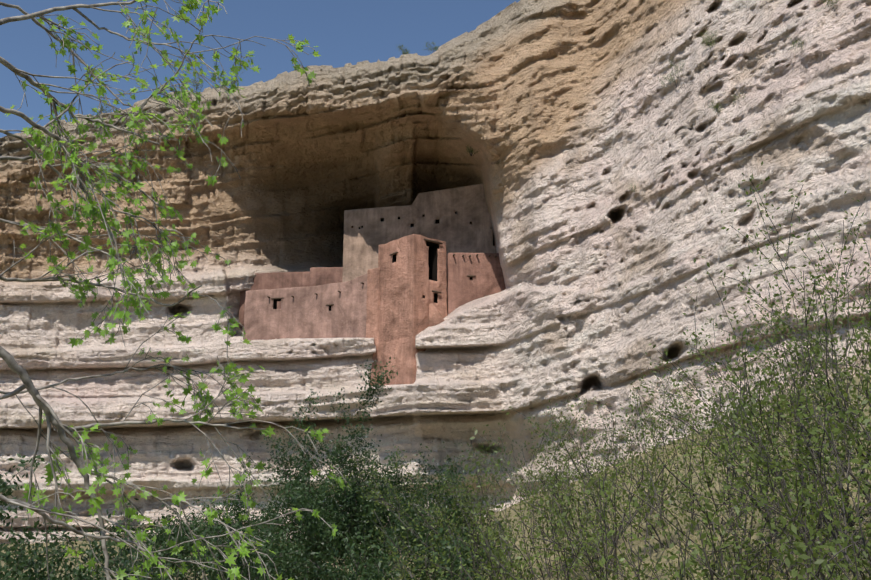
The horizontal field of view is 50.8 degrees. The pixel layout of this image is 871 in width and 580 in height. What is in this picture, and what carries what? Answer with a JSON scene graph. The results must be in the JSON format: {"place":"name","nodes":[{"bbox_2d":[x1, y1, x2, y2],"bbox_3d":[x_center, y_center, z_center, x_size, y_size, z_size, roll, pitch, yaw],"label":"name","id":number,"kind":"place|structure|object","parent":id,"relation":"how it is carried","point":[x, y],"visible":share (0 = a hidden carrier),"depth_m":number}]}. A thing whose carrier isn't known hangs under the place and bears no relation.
{"place":"outdoors","nodes":[
{"label":"outdoors","id":0,"kind":"place"},
{"bbox_2d":[0,0,351,579],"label":"sycamore tree","id":1,"kind":"object","parent":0,"point":[7,357],"depth_m":5.64},
{"bbox_2d":[0,0,519,137],"label":"sky","id":2,"kind":"structure","parent":0,"point":[344,32]},
{"bbox_2d":[243,273,366,339],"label":"building wall","id":3,"kind":"structure","parent":0,"point":[305,312],"depth_m":53.21},
{"bbox_2d":[366,268,379,345],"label":"building wall","id":4,"kind":"structure","parent":3,"relation":"attached to","point":[373,304],"depth_m":51.42},
{"bbox_2d":[378,234,446,341],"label":"castle tower","id":5,"kind":"structure","parent":0,"point":[412,271],"depth_m":50.06},
{"bbox_2d":[342,184,496,281],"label":"castle wall","id":6,"kind":"structure","parent":0,"point":[457,219],"depth_m":55.59},
{"bbox_2d":[0,0,870,543],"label":"cliff rock","id":7,"kind":"object","parent":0,"point":[570,122],"visible":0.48,"depth_m":47.49},
{"bbox_2d":[238,271,309,325],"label":"castle wall","id":8,"kind":"structure","parent":7,"relation":"on","point":[271,280],"depth_m":58.07},
{"bbox_2d":[310,267,342,285],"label":"castle wall","id":9,"kind":"structure","parent":7,"relation":"on","point":[322,275],"depth_m":56.90},
{"bbox_2d":[267,227,496,305],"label":"wooden beams","id":10,"kind":"structure","parent":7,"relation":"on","point":[425,239],"depth_m":50.96},
{"bbox_2d":[371,336,425,385],"bbox_3d":[-1.309,4.373,49.916,3.011,3.469,4.238,12,-19,-38],"label":"tower base","id":11,"kind":"object","parent":7,"relation":"on","point":[403,352],"visible":0.27,"depth_m":48.69},
{"bbox_2d":[98,0,870,579],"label":"creosote bush","id":12,"kind":"object","parent":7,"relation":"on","point":[804,508],"depth_m":6.17},
{"bbox_2d":[0,374,870,579],"bbox_3d":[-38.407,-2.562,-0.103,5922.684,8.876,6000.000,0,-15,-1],"label":"terrain","id":13,"kind":"structure","parent":0,"point":[636,543],"depth_m":12.70},
{"bbox_2d":[0,357,542,579],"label":"mesquite bush","id":14,"kind":"object","parent":13,"relation":"on","point":[322,529],"depth_m":11.68},
{"bbox_2d":[496,358,870,579],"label":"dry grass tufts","id":15,"kind":"object","parent":13,"relation":"on","point":[670,456],"visible":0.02,"depth_m":13.98},
{"bbox_2d":[429,304,444,326],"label":"castle wall","id":16,"kind":"structure","parent":0,"point":[435,317],"depth_m":49.04},
{"bbox_2d":[447,253,505,315],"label":"castle wall","id":17,"kind":"structure","parent":0,"point":[487,280],"depth_m":50.91}
]}

